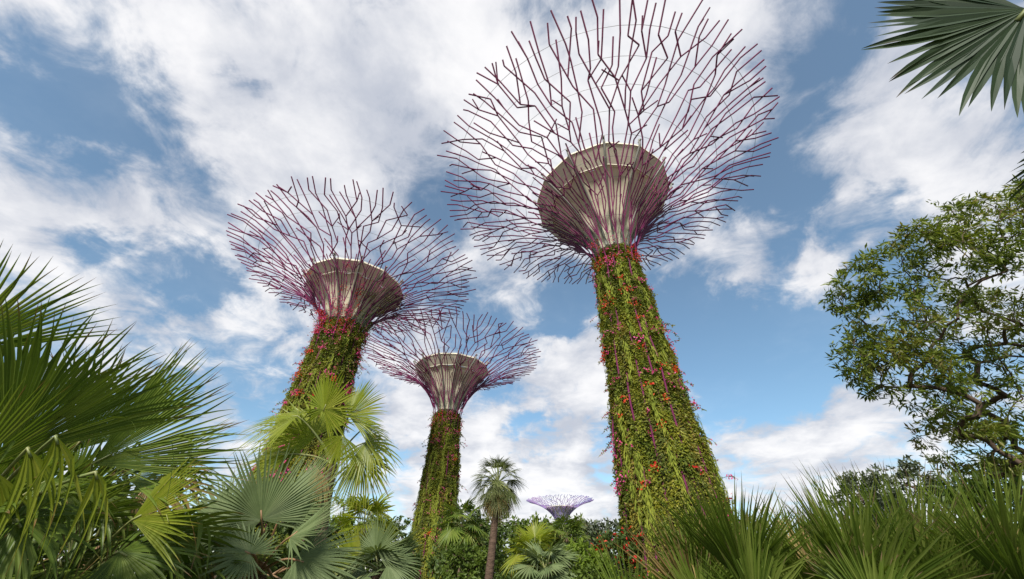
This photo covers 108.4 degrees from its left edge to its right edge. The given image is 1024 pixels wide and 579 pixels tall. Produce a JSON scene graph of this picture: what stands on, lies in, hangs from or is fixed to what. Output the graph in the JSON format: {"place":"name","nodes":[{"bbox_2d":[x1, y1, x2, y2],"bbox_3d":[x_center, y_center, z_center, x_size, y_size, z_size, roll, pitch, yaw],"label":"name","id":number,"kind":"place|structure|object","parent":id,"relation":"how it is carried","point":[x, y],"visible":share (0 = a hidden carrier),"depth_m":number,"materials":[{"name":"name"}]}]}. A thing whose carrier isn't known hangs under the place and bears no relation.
{"place":"outdoors","nodes":[
{"label":"outdoors","id":0,"kind":"place"},
{"bbox_2d":[0,0,1023,569],"label":"sky","id":1,"kind":"structure","parent":0,"point":[131,131],"materials":[{"name":"blue"}]},
{"bbox_2d":[497,542,536,578],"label":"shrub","id":2,"kind":"object","parent":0,"point":[499,567],"visible":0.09,"depth_m":22.56,"materials":[{"name":"green plant"}]},
{"label":"ground","id":3,"kind":"structure","parent":0,"visible":0},
{"bbox_2d":[5,424,90,578],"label":"shrub","id":4,"kind":"object","parent":3,"relation":"on","point":[44,532],"visible":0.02,"depth_m":4.84,"materials":[{"name":"green plant"}]},
{"bbox_2d":[0,239,203,578],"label":"fan palm","id":5,"kind":"object","parent":3,"relation":"on","point":[30,379],"visible":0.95,"depth_m":3.27,"materials":[{"name":"green plant"}]},
{"bbox_2d":[34,441,229,578],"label":"shrub","id":6,"kind":"object","parent":3,"relation":"on","point":[136,472],"visible":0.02,"depth_m":6.38,"materials":[{"name":"green plant"}]},
{"bbox_2d":[5,339,260,578],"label":"fan palm","id":7,"kind":"object","parent":3,"relation":"on","point":[151,554],"visible":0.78,"depth_m":4.29,"materials":[{"name":"green plant"}]},
{"bbox_2d":[188,488,319,578],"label":"shrub","id":8,"kind":"object","parent":3,"relation":"on","point":[284,530],"visible":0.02,"depth_m":9.32,"materials":[{"name":"green plant"}]},
{"bbox_2d":[164,441,363,578],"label":"fan palm","id":9,"kind":"object","parent":3,"relation":"on","point":[286,502],"visible":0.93,"depth_m":5.45,"materials":[{"name":"green plant"}]},
{"bbox_2d":[243,517,351,578],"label":"shrub","id":10,"kind":"object","parent":3,"relation":"on","point":[285,553],"visible":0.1,"depth_m":9.95,"materials":[{"name":"green plant"}]},
{"bbox_2d":[231,366,402,577],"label":"fan palm","id":11,"kind":"object","parent":3,"relation":"on","point":[361,458],"visible":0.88,"depth_m":8.68,"materials":[{"name":"green plant"}]},
{"bbox_2d":[211,176,476,575],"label":"supertree","id":12,"kind":"object","parent":3,"relation":"on","point":[356,301],"visible":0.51,"depth_m":45.83,"materials":[{"name":"concrete"}]},
{"bbox_2d":[329,495,391,573],"bbox_3d":[-12.224,19.515,28.090,6.398,6.936,5.529,0,-38,0],"label":"tree","id":13,"kind":"object","parent":3,"relation":"on","point":[352,521],"visible":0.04,"depth_m":28.59,"materials":[{"name":"green plant"}]},
{"bbox_2d":[330,489,399,562],"bbox_3d":[-6.066,10.309,14.455,3.140,4.714,3.082,0,-38,0],"label":"fan palm","id":14,"kind":"object","parent":3,"relation":"on","point":[380,507],"visible":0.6,"depth_m":14.96,"materials":[{"name":"green plant"}]},
{"bbox_2d":[327,511,424,578],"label":"fan palm","id":15,"kind":"object","parent":3,"relation":"on","point":[397,557],"visible":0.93,"depth_m":7.89,"materials":[{"name":"green plant"}]},
{"bbox_2d":[364,515,424,578],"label":"tree","id":16,"kind":"object","parent":3,"relation":"on","point":[406,523],"visible":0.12,"depth_m":42.23,"materials":[{"name":"green plant"}]},
{"bbox_2d":[363,306,540,578],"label":"supertree","id":17,"kind":"object","parent":3,"relation":"on","point":[450,384],"visible":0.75,"depth_m":59.33,"materials":[{"name":"concrete"}]},
{"bbox_2d":[434,496,490,575],"bbox_3d":[-3.587,18.297,26.223,4.239,6.550,4.406,0,-38,0],"label":"fan palm","id":18,"kind":"object","parent":3,"relation":"on","point":[453,533],"visible":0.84,"depth_m":26.64,"materials":[{"name":"green plant"}]},
{"bbox_2d":[440,537,487,578],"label":"shrub","id":19,"kind":"object","parent":3,"relation":"on","point":[453,555],"visible":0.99,"depth_m":22.51,"materials":[{"name":"green plant"}]},
{"bbox_2d":[423,499,515,578],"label":"tree","id":20,"kind":"object","parent":3,"relation":"on","point":[436,564],"visible":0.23,"depth_m":31.41,"materials":[{"name":"green plant"}]},
{"bbox_2d":[468,456,526,578],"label":"skirted palm","id":21,"kind":"object","parent":3,"relation":"on","point":[498,495],"visible":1,"depth_m":20.13,"materials":[{"name":"green plant"}]},
{"bbox_2d":[495,568,527,578],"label":"shrub","id":22,"kind":"object","parent":3,"relation":"on","point":[509,576],"visible":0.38,"depth_m":16.49,"materials":[{"name":"green plant"}]},
{"bbox_2d":[480,511,552,578],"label":"tree","id":23,"kind":"object","parent":3,"relation":"on","point":[522,524],"visible":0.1,"depth_m":38.29,"materials":[{"name":"green plant"}]},
{"bbox_2d":[501,518,570,578],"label":"fan palm","id":24,"kind":"object","parent":3,"relation":"on","point":[524,538],"visible":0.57,"depth_m":14.05,"materials":[{"name":"green plant"}]},
{"bbox_2d":[508,537,582,578],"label":"fan palm","id":25,"kind":"object","parent":3,"relation":"on","point":[528,566],"visible":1,"depth_m":11.49,"materials":[{"name":"green plant"}]},
{"bbox_2d":[500,513,605,556],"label":"tree","id":26,"kind":"object","parent":3,"relation":"on","point":[546,528],"depth_m":86.72,"materials":[{"name":"green plant"}]},
{"bbox_2d":[526,494,593,523],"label":"supertree","id":27,"kind":"object","parent":3,"relation":"on","point":[555,511],"visible":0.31,"depth_m":176.00,"materials":[{"name":"metal"}]},
{"bbox_2d":[528,512,603,576],"bbox_3d":[4.916,24.354,34.072,7.466,6.795,7.906,-18,-41,21],"label":"tree","id":28,"kind":"object","parent":3,"relation":"on","point":[544,520],"visible":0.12,"depth_m":34.67,"materials":[{"name":"green plant"}]},
{"bbox_2d":[530,546,602,578],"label":"shrub","id":29,"kind":"object","parent":3,"relation":"on","point":[580,573],"visible":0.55,"depth_m":11.55,"materials":[{"name":"green plant"}]},
{"bbox_2d":[545,513,590,568],"bbox_3d":[3.969,19.108,26.275,3.812,5.338,4.068,0,-38,0],"label":"tree","id":30,"kind":"object","parent":3,"relation":"on","point":[572,522],"visible":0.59,"depth_m":27.09,"materials":[{"name":"green plant"}]},
{"bbox_2d":[561,536,624,578],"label":"shrub","id":31,"kind":"object","parent":3,"relation":"on","point":[580,547],"visible":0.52,"depth_m":16.22,"materials":[{"name":"green plant"}]},
{"bbox_2d":[573,517,623,574],"bbox_3d":[6.997,20.650,28.409,4.612,5.554,4.897,-15,-40,18],"label":"tree","id":32,"kind":"object","parent":3,"relation":"on","point":[596,525],"visible":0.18,"depth_m":29.25,"materials":[{"name":"green plant"}]},
{"bbox_2d":[437,0,779,577],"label":"supertree","id":33,"kind":"object","parent":3,"relation":"on","point":[608,210],"visible":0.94,"depth_m":37.01,"materials":[{"name":"plant"}]},
{"bbox_2d":[589,519,648,578],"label":"shrub","id":34,"kind":"object","parent":3,"relation":"on","point":[607,538],"visible":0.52,"depth_m":22.86,"materials":[{"name":"green plant"}]},
{"bbox_2d":[588,505,796,578],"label":"palmetto","id":35,"kind":"object","parent":3,"relation":"on","point":[685,571],"visible":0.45,"depth_m":4.63,"materials":[{"name":"green plant"}]},
{"bbox_2d":[658,515,750,565],"bbox_3d":[10.380,13.758,18.547,6.055,4.557,5.614,0,-38,0],"label":"shrub","id":36,"kind":"object","parent":3,"relation":"on","point":[687,531],"visible":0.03,"depth_m":19.45,"materials":[{"name":"green plant"}]},
{"bbox_2d":[613,470,829,578],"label":"palmetto","id":37,"kind":"object","parent":3,"relation":"on","point":[745,554],"visible":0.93,"depth_m":4.34,"materials":[{"name":"green plant"}]},
{"bbox_2d":[729,487,872,578],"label":"palmetto","id":38,"kind":"object","parent":3,"relation":"on","point":[799,576],"visible":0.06,"depth_m":4.99,"materials":[{"name":"green plant"}]},
{"bbox_2d":[730,467,993,578],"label":"palmetto","id":39,"kind":"object","parent":3,"relation":"on","point":[841,560],"visible":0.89,"depth_m":3.88,"materials":[{"name":"green plant"}]},
{"bbox_2d":[821,463,915,525],"bbox_3d":[20.262,13.215,19.857,4.380,6.796,4.655,0,-38,0],"label":"tree","id":40,"kind":"object","parent":3,"relation":"on","point":[869,479],"visible":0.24,"depth_m":20.95,"materials":[{"name":"green leaf"},{"name":"bark"}]},
{"bbox_2d":[793,457,1023,578],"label":"palmetto","id":41,"kind":"object","parent":3,"relation":"on","point":[918,510],"visible":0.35,"depth_m":4.86,"materials":[{"name":"green plant"}]},
{"bbox_2d":[882,453,957,510],"bbox_3d":[19.507,10.569,16.048,3.159,6.257,2.612,16,-41,-20],"label":"tree","id":42,"kind":"object","parent":3,"relation":"on","point":[911,467],"visible":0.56,"depth_m":17.37,"materials":[{"name":"green leaf"},{"name":"bark"}]},
{"bbox_2d":[818,169,1023,508],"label":"broadleaf tree","id":43,"kind":"object","parent":3,"relation":"on","point":[1005,430],"visible":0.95,"depth_m":10.97,"materials":[{"name":"green plant"}]},
{"bbox_2d":[863,0,1023,202],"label":"fan palm","id":44,"kind":"object","parent":3,"relation":"on","point":[983,40],"visible":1,"depth_m":2.79,"materials":[{"name":"green plant"}]},
{"bbox_2d":[873,449,1023,578],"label":"palmetto","id":45,"kind":"object","parent":3,"relation":"on","point":[1007,530],"visible":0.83,"depth_m":4.06,"materials":[{"name":"green plant"}]},
{"bbox_2d":[926,467,1023,516],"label":"shrub","id":46,"kind":"object","parent":3,"relation":"on","point":[942,497],"visible":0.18,"depth_m":9.19,"materials":[{"name":"green plant"}]}
]}

